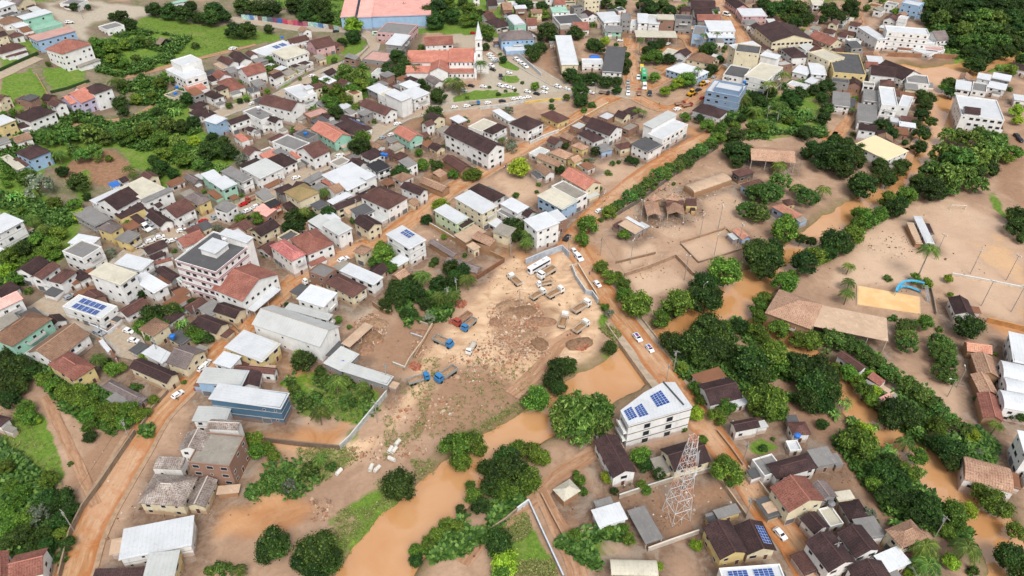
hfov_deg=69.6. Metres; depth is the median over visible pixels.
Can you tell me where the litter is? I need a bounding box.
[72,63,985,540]
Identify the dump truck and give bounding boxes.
[245,194,255,202]
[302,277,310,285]
[407,371,429,385]
[432,333,453,348]
[434,364,457,383]
[453,310,472,326]
[461,316,476,331]
[465,340,476,354]
[469,100,479,105]
[507,272,522,286]
[529,287,545,300]
[536,264,556,279]
[536,279,552,287]
[546,284,564,299]
[558,311,568,328]
[571,297,591,314]
[572,318,589,334]
[599,90,609,94]
[674,100,685,105]
[682,102,692,107]
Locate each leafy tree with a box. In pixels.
[0,165,16,178]
[0,245,19,263]
[0,459,16,474]
[0,478,17,493]
[0,497,24,518]
[0,512,21,535]
[1,180,11,186]
[5,269,23,284]
[8,108,16,114]
[9,483,31,500]
[11,398,36,420]
[11,505,34,524]
[13,166,36,184]
[15,206,25,214]
[16,255,36,267]
[20,409,39,425]
[27,231,52,245]
[31,246,50,257]
[32,371,54,386]
[35,470,60,488]
[40,237,61,250]
[42,377,69,391]
[46,196,63,207]
[46,226,67,239]
[49,249,62,258]
[52,382,70,400]
[52,527,68,540]
[60,389,86,407]
[64,199,82,210]
[67,383,88,390]
[71,393,100,413]
[76,404,95,423]
[80,419,98,432]
[85,389,102,399]
[88,37,103,47]
[92,401,108,420]
[94,47,105,56]
[100,412,119,428]
[101,40,121,51]
[102,361,120,376]
[102,401,119,420]
[104,53,119,63]
[104,155,112,160]
[112,127,136,143]
[115,401,139,417]
[115,415,134,429]
[116,361,127,373]
[118,38,130,49]
[118,58,129,68]
[128,406,146,423]
[129,92,143,103]
[130,317,148,334]
[132,121,154,137]
[134,34,145,43]
[138,80,150,88]
[140,322,150,340]
[140,407,152,416]
[146,90,157,100]
[147,129,169,144]
[147,394,160,405]
[151,77,166,87]
[153,146,172,158]
[162,71,168,78]
[168,76,176,83]
[171,142,187,154]
[171,150,194,165]
[183,323,202,340]
[190,332,205,343]
[225,102,232,108]
[234,213,246,221]
[245,430,264,447]
[247,442,265,459]
[249,211,264,223]
[261,440,275,455]
[264,88,270,93]
[265,449,281,461]
[311,75,318,84]
[319,77,331,90]
[319,95,339,107]
[328,82,345,95]
[330,57,337,62]
[334,316,341,323]
[338,91,352,103]
[343,82,362,90]
[350,104,359,110]
[352,130,371,141]
[353,77,369,89]
[368,256,383,266]
[371,244,395,263]
[374,240,385,247]
[386,262,396,272]
[408,542,425,556]
[414,148,422,156]
[417,158,429,169]
[421,534,435,549]
[428,527,443,542]
[434,430,471,459]
[437,516,453,531]
[443,0,456,8]
[447,169,458,178]
[447,450,474,471]
[450,520,464,532]
[458,14,472,26]
[460,2,477,13]
[461,171,472,179]
[462,430,486,454]
[462,487,483,504]
[464,480,475,488]
[466,168,483,180]
[468,11,482,25]
[473,443,489,456]
[480,24,495,38]
[489,559,512,575]
[491,476,518,500]
[508,439,528,457]
[511,463,541,496]
[512,192,519,197]
[517,440,541,463]
[520,384,550,412]
[528,11,537,18]
[530,81,539,90]
[533,449,551,466]
[541,9,550,19]
[562,94,569,99]
[566,528,581,541]
[572,470,580,475]
[573,232,589,246]
[573,474,587,486]
[575,214,600,233]
[578,486,588,496]
[592,259,608,272]
[600,205,616,218]
[600,303,609,310]
[601,270,616,284]
[605,525,614,532]
[614,271,624,279]
[614,277,630,288]
[614,287,633,301]
[617,229,630,239]
[619,523,630,532]
[620,289,655,317]
[621,531,636,546]
[629,443,652,463]
[635,479,645,488]
[639,53,647,62]
[641,484,651,496]
[645,48,663,64]
[647,72,660,81]
[650,308,669,328]
[658,287,697,317]
[677,71,697,87]
[677,362,688,372]
[679,111,691,120]
[686,380,701,394]
[694,394,705,404]
[697,435,708,443]
[699,118,715,132]
[706,136,717,145]
[706,407,727,425]
[707,255,744,286]
[709,458,750,487]
[711,132,726,143]
[712,122,727,132]
[714,453,736,463]
[719,397,739,415]
[721,319,732,329]
[728,121,741,128]
[742,381,788,422]
[744,121,756,132]
[746,322,765,340]
[747,295,767,312]
[747,397,765,417]
[751,309,767,323]
[753,338,790,372]
[756,123,769,131]
[757,291,771,302]
[758,330,769,341]
[765,338,783,345]
[766,318,790,339]
[768,356,790,376]
[769,270,800,292]
[770,217,800,242]
[773,404,789,422]
[778,212,792,219]
[783,115,794,123]
[787,269,799,277]
[788,330,804,347]
[794,119,803,125]
[802,330,823,350]
[805,245,826,265]
[818,249,833,262]
[828,362,840,370]
[835,424,880,461]
[839,363,858,381]
[839,434,856,450]
[843,224,866,243]
[849,207,861,216]
[850,215,867,229]
[850,374,867,390]
[855,383,874,400]
[857,206,884,228]
[863,4,870,10]
[863,392,879,407]
[864,475,885,491]
[872,206,888,221]
[876,190,896,205]
[896,186,918,203]
[900,460,922,483]
[905,446,929,465]
[908,272,922,283]
[912,313,935,330]
[926,415,948,433]
[936,82,948,92]
[938,523,957,538]
[940,496,971,526]
[947,516,968,534]
[969,482,988,499]
[976,485,1016,516]
[997,500,1013,520]
[1000,153,1016,162]
[1002,64,1018,75]
[1004,521,1023,540]
[1006,145,1023,157]
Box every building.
[0,212,33,248]
[45,39,100,70]
[86,83,114,110]
[88,262,144,306]
[165,54,209,90]
[174,228,259,300]
[188,432,250,485]
[340,0,430,30]
[377,88,412,119]
[385,225,426,266]
[444,124,505,170]
[455,190,497,229]
[523,211,559,251]
[578,0,599,13]
[621,13,630,33]
[637,13,647,29]
[657,14,674,30]
[673,14,693,34]
[704,79,746,114]
[723,41,759,69]
[733,43,760,69]
[743,51,782,94]
[753,21,813,51]
[806,49,844,75]
[828,51,865,81]
[877,86,897,119]
[882,25,929,52]
[899,0,924,19]
[949,95,1004,132]
[1006,430,1023,488]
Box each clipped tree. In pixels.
[609,202,621,211]
[614,199,626,206]
[621,189,639,202]
[629,184,646,197]
[639,177,659,190]
[649,167,663,180]
[655,166,672,179]
[663,162,677,172]
[672,159,684,172]
[675,153,694,167]
[683,148,701,161]
[692,142,708,154]
[703,139,717,149]
[735,200,754,217]
[743,201,771,221]
[744,186,758,198]
[746,182,777,204]
[767,172,793,187]
[767,182,785,200]
[789,183,807,196]
[795,187,821,205]
[821,326,840,344]
[824,330,847,349]
[835,333,858,353]
[847,339,869,358]
[856,348,877,365]
[867,357,886,374]
[876,362,899,378]
[885,369,907,385]
[893,375,917,392]
[894,318,919,330]
[894,329,920,344]
[895,337,918,353]
[904,381,926,399]
[913,388,932,406]
[921,393,943,412]
[926,331,956,351]
[928,346,956,363]
[929,363,959,382]
[929,401,952,416]
[934,339,958,354]
[934,353,959,371]
[936,371,958,384]
[939,411,957,427]
[946,417,968,433]
[958,422,976,438]
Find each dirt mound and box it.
[358,342,374,355]
[362,329,383,343]
[365,318,389,328]
[409,329,426,335]
[489,317,501,326]
[495,300,517,311]
[500,310,517,319]
[508,305,537,317]
[518,330,540,341]
[529,316,556,326]
[530,337,548,350]
[565,337,592,350]
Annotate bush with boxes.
[22,287,33,294]
[129,382,143,391]
[130,54,141,62]
[136,73,145,78]
[142,40,153,48]
[143,58,152,64]
[191,42,200,49]
[203,565,213,575]
[210,560,232,575]
[243,488,254,500]
[252,479,271,494]
[260,471,280,492]
[264,56,273,62]
[265,64,273,73]
[276,471,289,484]
[286,379,296,386]
[287,384,300,395]
[291,390,305,400]
[296,459,319,483]
[297,396,315,410]
[309,391,323,405]
[311,15,319,21]
[314,374,327,386]
[325,462,337,471]
[337,373,354,389]
[339,395,348,402]
[341,403,349,412]
[347,397,357,407]
[363,391,374,402]
[415,315,425,323]
[428,262,434,267]
[548,104,555,109]
[580,107,587,112]
[587,101,596,107]
[589,22,596,27]
[604,170,612,175]
[757,444,767,452]
[883,274,893,281]
[886,314,897,321]
[935,326,943,332]
[965,565,980,575]
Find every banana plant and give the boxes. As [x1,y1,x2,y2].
[7,190,26,201]
[167,107,184,116]
[173,318,189,330]
[186,148,199,156]
[213,163,228,172]
[795,106,813,116]
[825,406,841,421]
[836,396,852,411]
[844,418,857,426]
[870,423,880,431]
[881,443,897,454]
[886,518,906,525]
[919,468,927,478]
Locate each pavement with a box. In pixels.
[27,306,119,355]
[51,296,144,358]
[52,70,665,575]
[90,79,671,575]
[109,86,636,262]
[138,92,630,256]
[213,21,368,111]
[222,17,379,116]
[482,40,590,93]
[494,38,595,87]
[621,38,627,89]
[628,0,750,112]
[636,38,644,95]
[641,6,736,105]
[653,36,687,67]
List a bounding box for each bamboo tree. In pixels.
[35,128,58,146]
[57,127,80,144]
[66,144,80,156]
[72,147,90,162]
[77,123,102,142]
[86,144,103,156]
[93,155,101,162]
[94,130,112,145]
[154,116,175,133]
[167,133,185,147]
[191,159,204,169]
[336,63,355,79]
[348,66,367,83]
[548,399,570,426]
[550,388,598,430]
[551,413,575,440]
[560,409,598,448]
[585,392,617,429]
[585,411,613,436]
[916,160,942,175]
[927,141,954,160]
[928,23,946,31]
[929,9,951,24]
[929,162,963,187]
[937,127,956,141]
[942,145,978,167]
[946,182,961,194]
[949,128,968,143]
[951,20,975,34]
[953,164,977,188]
[956,34,971,48]
[958,10,978,23]
[962,131,983,147]
[964,21,986,35]
[965,33,983,47]
[966,146,991,172]
[970,176,989,192]
[973,126,984,131]
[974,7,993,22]
[974,140,1004,165]
[977,20,1003,35]
[979,33,996,49]
[979,129,1000,139]
[981,136,1009,156]
[986,9,1010,24]
[992,33,1012,47]
[998,132,1009,139]
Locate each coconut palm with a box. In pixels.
[23,214,40,227]
[35,224,52,235]
[49,150,67,164]
[89,353,107,368]
[106,77,127,88]
[122,165,135,178]
[128,172,136,179]
[229,563,247,575]
[298,207,311,220]
[309,405,330,424]
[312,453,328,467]
[319,187,329,201]
[325,375,347,393]
[356,381,368,394]
[412,270,431,286]
[430,291,450,306]
[443,77,462,89]
[445,290,461,306]
[451,82,467,94]
[458,274,476,289]
[497,137,506,144]
[518,237,533,252]
[519,230,532,239]
[740,94,752,106]
[745,106,763,118]
[771,161,787,173]
[815,185,831,200]
[837,288,856,304]
[840,278,855,288]
[842,262,855,274]
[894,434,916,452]
[907,538,941,560]
[907,554,942,575]
[947,537,982,566]
[987,420,1004,433]
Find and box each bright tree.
[0,261,17,277]
[72,206,83,219]
[138,354,146,359]
[187,135,199,145]
[343,16,363,30]
[430,197,450,209]
[489,548,520,575]
[507,156,531,176]
[599,36,609,44]
[600,470,611,483]
[657,561,663,570]
[658,86,670,96]
[669,83,677,89]
[672,75,684,86]
[688,538,703,551]
[689,404,704,420]
[852,421,876,435]
[861,369,874,380]
[872,384,882,394]
[892,8,898,13]
[903,568,913,575]
[920,277,933,288]
[940,550,961,571]
[943,274,952,281]
[963,499,978,519]
[966,428,980,441]
[1008,103,1023,116]
[1011,116,1023,124]
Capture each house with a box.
[0,0,20,18]
[0,16,22,30]
[0,30,9,46]
[0,43,28,59]
[0,94,13,111]
[0,114,19,138]
[0,154,24,172]
[0,291,26,317]
[0,310,55,361]
[0,312,18,330]
[0,415,18,437]
[0,550,11,575]
[8,547,53,575]
[10,0,36,10]
[12,22,29,32]
[13,144,54,170]
[14,106,58,131]
[14,255,49,286]
[16,9,53,27]
[17,122,30,132]
[18,307,42,316]
[20,94,42,109]
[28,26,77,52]
[28,323,92,365]
[31,20,63,33]
[31,261,60,290]
[44,269,76,302]
[47,351,99,384]
[48,99,68,116]
[59,0,88,10]
[61,95,78,112]
[62,239,107,270]
[62,294,123,330]
[68,87,98,112]
[68,234,101,245]
[72,268,94,290]
[73,206,111,235]
[74,83,88,90]
[83,289,107,302]
[89,187,120,211]
[93,567,144,575]
[96,186,139,221]
[96,221,124,245]
[96,338,118,362]
[98,22,125,35]
[101,379,147,414]
[108,181,120,189]
[109,515,197,567]
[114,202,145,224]
[114,253,157,277]
[115,230,142,251]
[116,176,128,186]
[117,298,148,324]
[119,177,164,203]
[128,342,147,358]
[129,358,180,392]
[130,213,146,223]
[137,271,172,304]
[138,317,171,346]
[138,474,198,515]
[139,171,160,184]
[141,187,175,208]
[141,239,168,258]
[142,344,170,368]
[143,550,183,575]
[145,207,153,214]
[146,210,174,233]
[147,250,174,266]
[152,202,162,211]
[153,257,174,269]
[153,456,190,475]
[155,266,179,287]
[160,198,197,228]
[162,292,190,317]
[164,89,184,99]
[165,344,208,378]
[171,286,190,297]
[172,0,186,6]
[175,230,204,252]
[176,277,194,296]
[178,419,245,468]
[183,83,207,92]
[183,173,203,190]
[183,191,212,216]
[186,87,205,103]
[186,476,217,513]
[188,107,210,122]
[189,314,234,342]
[192,406,233,431]
[194,367,249,396]
[201,169,221,190]
[202,110,215,122]
[203,114,229,137]
[204,90,226,108]
[207,69,231,84]
[207,175,239,204]
[208,383,291,425]
[212,263,280,317]
[213,55,238,70]
[213,85,229,98]
[213,302,246,326]
[213,351,241,368]
[215,200,238,224]
[216,78,245,99]
[216,484,240,497]
[220,166,254,194]
[224,330,281,366]
[227,114,251,134]
[228,51,251,65]
[231,227,247,234]
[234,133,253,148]
[234,362,278,382]
[238,62,267,87]
[239,157,259,171]
[241,146,260,160]
[242,158,285,192]
[243,106,274,134]
[243,369,262,388]
[245,50,257,62]
[245,126,260,138]
[246,86,260,98]
[249,218,280,245]
[251,40,296,57]
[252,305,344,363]
[253,97,260,105]
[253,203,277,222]
[254,188,274,205]
[258,94,306,124]
[259,149,275,159]
[264,199,282,214]
[267,115,288,134]
[267,153,297,176]
[268,71,284,87]
[269,238,307,277]
[272,45,308,70]
[272,134,309,157]
[272,148,292,158]
[274,183,293,203]
[277,229,299,242]
[282,183,319,213]
[284,84,319,110]
[284,303,335,323]
[285,35,309,47]
[289,151,300,162]
[289,228,334,265]
[293,129,318,142]
[296,284,338,313]
[297,26,311,39]
[297,140,330,170]
[297,159,309,170]
[302,171,323,186]
[303,107,329,123]
[307,36,335,56]
[308,214,329,234]
[308,256,327,269]
[308,262,336,288]
[310,121,351,152]
[310,199,328,213]
[311,83,322,97]
[311,116,329,126]
[312,183,326,198]
[313,54,326,65]
[319,75,336,92]
[321,179,332,186]
[322,162,376,197]
[322,218,353,250]
[323,346,359,374]
[324,183,344,199]
[324,273,367,306]
[327,192,351,207]
[329,156,349,169]
[332,195,361,220]
[334,118,372,139]
[339,114,359,121]
[339,263,383,296]
[341,362,399,393]
[344,53,360,68]
[345,90,362,103]
[348,157,368,169]
[350,203,374,219]
[353,214,381,241]
[353,244,371,266]
[357,109,372,124]
[359,98,397,125]
[360,185,407,226]
[361,147,385,162]
[362,51,393,66]
[366,83,388,100]
[366,159,391,181]
[371,68,382,80]
[377,22,418,43]
[379,71,394,84]
[385,33,410,54]
[385,136,401,146]
[387,143,404,153]
[390,268,409,280]
[392,81,404,89]
[393,125,422,151]
[395,75,406,83]
[398,157,417,175]
[399,80,420,90]
[400,181,427,206]
[402,86,429,112]
[403,76,417,82]
[407,197,419,210]
[419,177,449,196]
[422,119,434,136]
[424,35,453,49]
[424,112,445,131]
[425,74,443,88]
[428,239,458,258]
[432,169,447,182]
[433,204,468,234]
[442,154,472,178]
[445,257,482,278]
[450,115,466,127]
[454,224,485,249]
[459,218,473,231]
[464,183,508,208]
[466,242,480,257]
[468,118,496,135]
[471,231,495,254]
[473,0,479,5]
[480,12,496,24]
[483,123,507,143]
[485,17,508,33]
[486,0,497,10]
[492,108,515,126]
[492,223,516,247]
[493,30,536,56]
[497,208,521,221]
[500,2,512,14]
[500,197,532,220]
[501,12,513,21]
[507,14,525,30]
[509,115,543,142]
[513,5,526,16]
[521,208,536,221]
[525,18,537,30]
[530,9,542,21]
[531,162,554,182]
[535,153,563,173]
[537,187,577,218]
[541,110,569,128]
[544,0,551,7]
[546,136,562,150]
[546,148,573,165]
[548,209,566,232]
[549,41,555,49]
[550,6,569,18]
[551,180,587,212]
[552,14,582,31]
[553,0,565,6]
[553,479,580,505]
[555,35,578,72]
[559,25,570,34]
[560,167,601,203]
[567,155,582,171]
[570,4,583,13]
[570,121,585,134]
[571,142,588,156]
[572,22,589,37]
[576,129,603,147]
[577,13,588,22]
[581,9,597,24]
[581,58,602,71]
[583,117,623,145]
[591,496,627,528]
[594,433,636,486]
[595,11,621,29]
[595,143,613,158]
[602,28,613,38]
[602,46,625,76]
[604,15,621,25]
[605,25,621,38]
[613,216,649,240]
[614,110,630,125]
[614,381,692,449]
[615,141,631,155]
[621,122,638,137]
[630,19,637,33]
[631,137,661,162]
[642,110,687,151]
[646,195,661,205]
[648,14,656,17]
[648,18,659,30]
[650,440,710,480]
[662,48,677,62]
[664,200,684,212]
[665,62,708,86]
[666,194,678,201]
[674,48,691,63]
[679,6,690,14]
[683,173,731,196]
[684,198,696,214]
[685,53,716,69]
[686,0,719,13]
[690,8,714,17]
[690,25,707,47]
[691,104,727,124]
[691,367,726,382]
[695,14,720,25]
[697,378,742,410]
[702,519,747,568]
[704,20,735,35]
[704,503,740,524]
[706,32,735,44]
[713,38,723,48]
[717,564,785,575]
[722,65,750,83]
[724,0,748,15]
[727,227,751,244]
[729,417,768,440]
[731,167,754,183]
[731,395,747,411]
[734,519,776,561]
[736,8,767,24]
[740,179,764,196]
[741,0,755,2]
[742,19,758,31]
[745,453,776,484]
[749,23,759,37]
[755,474,824,525]
[763,289,823,336]
[766,453,817,485]
[771,203,806,227]
[781,47,807,66]
[782,199,795,208]
[784,440,801,455]
[785,415,811,442]
[787,80,809,89]
[790,531,855,575]
[791,64,809,80]
[796,511,829,538]
[797,43,813,55]
[807,446,843,473]
[808,63,826,84]
[809,25,821,31]
[809,30,841,50]
[809,46,821,51]
[810,0,822,11]
[812,480,837,508]
[817,507,843,531]
[823,28,835,36]
[828,19,839,31]
[829,77,848,92]
[831,91,854,114]
[833,18,847,28]
[833,490,854,508]
[836,351,867,374]
[836,524,880,563]
[837,31,848,43]
[843,38,861,48]
[843,41,862,55]
[845,558,900,575]
[847,78,861,92]
[848,21,862,33]
[852,516,885,543]
[855,26,886,50]
[855,103,876,130]
[856,123,876,140]
[856,135,908,169]
[860,81,874,94]
[861,52,873,63]
[861,89,878,105]
[863,61,877,74]
[864,65,896,88]
[865,55,883,64]
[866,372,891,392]
[872,6,885,17]
[873,546,911,572]
[875,392,897,408]
[878,132,892,142]
[879,59,920,86]
[879,79,894,87]
[880,519,927,553]
[883,14,897,25]
[884,1,898,13]
[895,95,913,117]
[896,15,908,26]
[898,74,932,92]
[899,91,916,104]
[903,83,918,92]
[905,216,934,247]
[911,46,944,59]
[925,45,943,53]
[926,39,934,46]
[929,30,948,47]
[945,295,981,322]
[951,79,971,100]
[956,456,1020,501]
[959,72,970,80]
[961,341,992,358]
[968,351,999,384]
[968,371,996,395]
[969,81,987,97]
[974,391,1003,427]
[976,72,991,83]
[985,81,1007,98]
[987,72,1011,85]
[995,360,1023,387]
[995,390,1023,424]
[996,377,1023,393]
[1002,331,1023,379]
[1010,62,1023,77]
[1011,94,1023,107]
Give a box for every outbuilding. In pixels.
[0,136,11,150]
[0,281,21,297]
[8,32,25,42]
[11,132,33,146]
[14,11,28,17]
[14,95,25,106]
[18,26,33,38]
[27,6,41,12]
[40,93,57,105]
[48,313,66,330]
[73,285,95,296]
[122,219,142,232]
[162,311,184,330]
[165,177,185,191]
[167,329,194,346]
[179,189,194,198]
[181,296,207,318]
[182,224,203,234]
[188,101,208,110]
[194,220,214,236]
[197,299,219,317]
[205,69,214,75]
[225,66,238,77]
[227,219,252,233]
[250,78,266,90]
[251,56,268,65]
[256,240,274,259]
[260,146,272,152]
[267,133,283,145]
[268,69,281,75]
[274,65,287,71]
[282,69,296,80]
[289,283,307,299]
[293,124,310,130]
[293,181,311,186]
[296,60,313,68]
[296,64,308,73]
[299,221,308,233]
[316,100,325,108]
[319,113,334,120]
[320,67,336,77]
[323,212,340,220]
[328,120,338,126]
[334,42,344,51]
[334,260,349,273]
[337,79,349,86]
[339,103,350,113]
[343,107,360,117]
[345,149,362,159]
[369,262,389,279]
[370,141,384,151]
[373,80,388,87]
[382,148,394,162]
[389,254,408,270]
[392,151,407,163]
[392,172,413,186]
[420,131,429,140]
[421,139,431,152]
[428,142,444,156]
[435,125,448,138]
[488,218,502,230]
[497,0,504,6]
[507,1,517,8]
[529,147,549,161]
[559,132,577,145]
[565,1,575,7]
[579,161,595,174]
[580,115,590,123]
[597,111,614,122]
[615,7,625,14]
[623,106,640,120]
[712,54,720,64]
[760,44,772,52]
[771,15,783,21]
[779,60,792,69]
[804,77,818,84]
[809,16,820,25]
[832,48,843,51]
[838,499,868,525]
[844,30,855,38]
[846,16,853,25]
[867,2,881,10]
[876,128,885,135]
[888,116,900,126]
[893,126,908,139]
[896,11,907,16]
[899,121,915,132]
[900,115,917,122]
[905,549,934,575]
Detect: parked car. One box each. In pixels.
[62,293,73,300]
[92,328,105,336]
[122,327,133,334]
[127,337,139,343]
[136,243,144,248]
[145,238,155,243]
[154,234,164,239]
[167,237,176,242]
[171,389,184,398]
[176,228,185,232]
[197,364,208,372]
[202,359,211,366]
[210,214,216,219]
[238,201,247,206]
[243,207,252,212]
[291,175,300,179]
[335,153,344,157]
[337,255,349,261]
[562,234,570,241]
[573,252,583,261]
[593,280,601,287]
[772,526,787,541]
[1016,137,1023,141]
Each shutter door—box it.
[37,285,45,290]
[202,391,211,396]
[262,418,271,423]
[784,518,794,525]
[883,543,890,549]
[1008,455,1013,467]
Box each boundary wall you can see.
[57,429,135,575]
[140,389,168,424]
[216,317,239,332]
[264,437,339,449]
[276,67,313,89]
[339,38,368,64]
[339,390,387,448]
[372,301,391,314]
[392,362,405,369]
[403,323,432,370]
[410,333,422,338]
[414,324,433,357]
[429,222,467,248]
[477,258,504,279]
[480,99,524,108]
[490,251,503,259]
[490,508,516,527]
[517,499,528,511]
[518,53,541,76]
[525,98,561,103]
[525,245,569,264]
[528,500,563,575]
[530,129,558,143]
[540,492,592,534]
[559,102,607,132]
[571,264,597,303]
[573,263,596,294]
[616,251,655,263]
[619,467,710,498]
[625,254,693,275]
[648,529,698,551]
[680,227,725,242]
[680,243,698,262]
[698,248,742,262]
[717,429,742,465]
[717,479,746,516]
[747,465,769,496]
[887,52,957,58]
[952,273,1023,288]
[986,317,1023,331]
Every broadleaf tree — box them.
[0,346,16,360]
[0,352,32,375]
[0,358,15,376]
[0,371,26,392]
[0,388,22,409]
[0,531,18,549]
[9,522,35,545]
[11,381,29,393]
[14,239,35,255]
[20,363,40,381]
[22,538,38,552]
[28,523,53,541]
[34,488,58,507]
[37,536,58,553]
[41,500,62,516]
[47,509,72,529]
[51,485,75,508]
[54,166,69,176]
[58,535,76,552]
[60,499,79,515]
[63,172,90,190]
[69,2,80,9]
[70,117,78,121]
[81,192,91,200]
[81,430,97,442]
[98,357,112,368]
[107,13,115,19]
[111,95,127,108]
[114,10,128,20]
[117,106,129,116]
[121,17,137,29]
[136,290,145,298]
[136,302,162,327]
[144,2,160,16]
[145,167,161,176]
[147,155,159,164]
[151,107,161,115]
[151,159,171,175]
[152,302,166,318]
[158,2,176,19]
[160,301,182,315]
[166,167,179,177]
[173,5,194,22]
[173,119,189,132]
[180,92,192,102]
[184,0,196,10]
[185,115,201,126]
[186,297,197,303]
[191,12,200,22]
[196,140,216,158]
[198,8,220,24]
[200,331,214,342]
[203,1,225,13]
[203,161,212,168]
[205,132,218,141]
[208,140,226,155]
[218,10,231,22]
[218,135,230,144]
[218,144,239,158]
[224,21,243,37]
[232,0,252,14]
[239,21,256,38]
[248,0,265,15]
[253,524,291,561]
[254,543,276,566]
[261,0,283,16]
[263,24,273,32]
[280,221,291,231]
[282,207,305,222]
[284,0,303,12]
[287,219,306,232]
[288,545,309,574]
[290,351,317,371]
[290,527,340,571]
[296,10,310,22]
[297,0,317,15]
[301,557,331,575]
[305,212,318,221]
[310,0,332,13]
[313,365,325,376]
[318,8,336,22]
[318,542,344,575]
[319,205,335,214]
[327,105,343,118]
[337,38,347,44]
[344,29,361,43]
[346,140,352,150]
[350,137,372,155]
[377,298,392,310]
[378,61,395,71]
[380,463,417,502]
[383,286,399,301]
[385,307,392,313]
[386,279,401,289]
[389,48,404,62]
[389,62,406,76]
[392,164,411,174]
[393,297,406,307]
[396,285,411,299]
[398,309,409,317]
[399,55,411,65]
[400,277,413,285]
[405,283,427,302]
[406,308,418,318]
[407,552,422,568]
[408,274,417,284]
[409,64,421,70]
[417,78,427,86]
[418,297,432,310]
[420,105,443,117]
[420,213,433,223]
[421,4,432,12]
[423,84,431,90]
[426,11,447,28]
[428,0,449,15]
[428,274,447,291]
[429,160,443,170]
[430,87,448,103]
[430,257,438,264]
[442,258,457,274]
[444,8,461,23]
[444,275,459,286]
[448,269,462,278]
[454,262,470,275]
[455,504,466,513]
[456,0,467,6]
[470,496,491,514]
[476,9,485,14]
[476,458,492,475]
[478,473,503,497]
[481,457,514,482]
[481,525,514,558]
[482,42,490,49]
[485,36,493,40]
[492,444,519,461]
[495,452,528,488]
[499,55,507,61]
[502,216,521,226]
[511,230,521,241]
[514,221,524,232]
[521,0,534,9]
[523,43,543,60]
[535,0,548,8]
[535,22,558,40]
[535,41,547,51]
[541,371,564,387]
[544,356,569,376]
[545,31,559,40]
[548,380,568,395]
[554,165,565,172]
[559,356,578,375]
[560,67,577,82]
[561,142,569,148]
[565,25,583,38]
[570,73,587,84]
[571,82,588,97]
[572,93,588,106]
[584,38,600,51]
[585,71,600,84]
[589,146,599,155]
[594,42,606,51]
[598,74,614,87]
[600,0,611,8]
[600,339,618,354]
[609,487,618,495]
[611,85,621,93]
[612,76,622,84]
[614,0,627,6]
[622,67,629,73]
[623,58,632,67]
[623,155,634,163]
[625,52,629,58]
[633,157,639,165]
[635,0,650,8]
[636,457,652,473]
[638,0,658,13]
[641,45,652,53]
[647,41,659,49]
[652,466,666,479]
[654,0,668,13]
[656,38,666,47]
[658,329,681,349]
[662,53,676,63]
[663,4,677,15]
[664,335,691,358]
[676,324,707,354]
[685,285,700,305]
[686,270,720,289]
[689,310,733,340]
[690,286,723,314]
[691,347,717,369]
[694,114,705,122]
[697,44,709,53]
[699,333,734,363]
[702,41,719,54]
[705,63,719,72]
[709,285,724,297]
[717,56,724,62]
[717,329,739,352]
[721,140,732,154]
[724,117,735,126]
[724,140,749,161]
[725,126,746,141]
[730,157,745,167]
[731,316,749,333]
[731,343,774,383]
[737,114,747,122]
[740,143,753,159]
[740,236,775,264]
[742,107,752,115]
[747,91,759,99]
[747,242,785,271]
[748,363,772,385]
[749,257,777,280]
[753,96,769,106]
[755,0,771,9]
[764,87,778,97]
[765,0,784,16]
[767,237,786,253]
[778,0,794,13]
[779,12,789,21]
[779,88,795,101]
[779,353,814,379]
[786,16,804,26]
[787,0,810,16]
[787,350,799,359]
[788,94,803,108]
[788,248,819,273]
[791,85,807,98]
[792,367,832,396]
[792,386,818,410]
[794,233,807,245]
[797,124,816,139]
[799,10,817,23]
[799,148,811,158]
[800,139,823,159]
[805,236,817,245]
[807,84,820,94]
[807,400,826,413]
[809,146,840,169]
[810,353,830,366]
[811,361,842,386]
[815,92,829,102]
[815,395,835,414]
[815,418,829,430]
[816,111,830,123]
[817,141,859,171]
[818,102,834,114]
[818,225,851,251]
[819,1,840,17]
[819,15,827,23]
[819,77,837,91]
[820,139,836,147]
[822,243,838,259]
[824,381,843,403]
[827,134,843,143]
[830,8,849,24]
[831,160,855,177]
[840,0,862,13]
[840,239,854,254]
[842,136,854,145]
[844,147,867,168]
[846,170,879,198]
[849,10,859,17]
[851,142,865,152]
[868,458,898,487]
[870,163,895,181]
[871,484,901,507]
[872,157,890,168]
[873,118,892,129]
[876,407,902,430]
[877,395,914,424]
[879,171,898,188]
[880,452,901,467]
[881,197,906,217]
[884,126,899,138]
[885,489,910,509]
[889,467,912,491]
[892,158,912,172]
[892,165,905,176]
[895,195,908,207]
[900,404,926,429]
[901,139,908,145]
[903,507,926,529]
[907,487,931,514]
[908,172,926,186]
[909,139,928,155]
[910,124,932,140]
[911,119,919,125]
[912,108,930,121]
[912,174,947,200]
[912,499,946,528]
[915,89,930,102]
[915,97,933,110]
[919,10,936,22]
[921,433,934,448]
[923,0,938,10]
[925,116,938,125]
[926,92,938,101]
[926,188,948,199]
[927,432,950,454]
[929,494,944,510]
[930,516,946,529]
[934,0,955,10]
[934,437,968,464]
[936,152,965,166]
[939,77,955,86]
[940,453,962,471]
[943,86,956,98]
[945,23,959,36]
[946,35,959,46]
[947,8,965,22]
[951,0,966,11]
[952,313,987,339]
[958,46,971,55]
[960,0,985,11]
[962,57,980,72]
[965,163,986,178]
[970,44,980,55]
[970,49,994,63]
[972,60,988,74]
[980,0,997,9]
[980,159,1001,176]
[987,47,1002,60]
[992,0,1015,12]
[992,540,1023,572]
[997,24,1016,36]
[1000,43,1017,59]
[1001,8,1023,23]
[1002,557,1023,575]
[1003,217,1023,235]
[1005,204,1023,220]
[1008,409,1023,422]
[1009,22,1023,36]
[1010,34,1023,47]
[1012,0,1023,9]
[1014,53,1023,63]
[1015,43,1023,55]
[1015,233,1023,243]
[1018,8,1023,21]

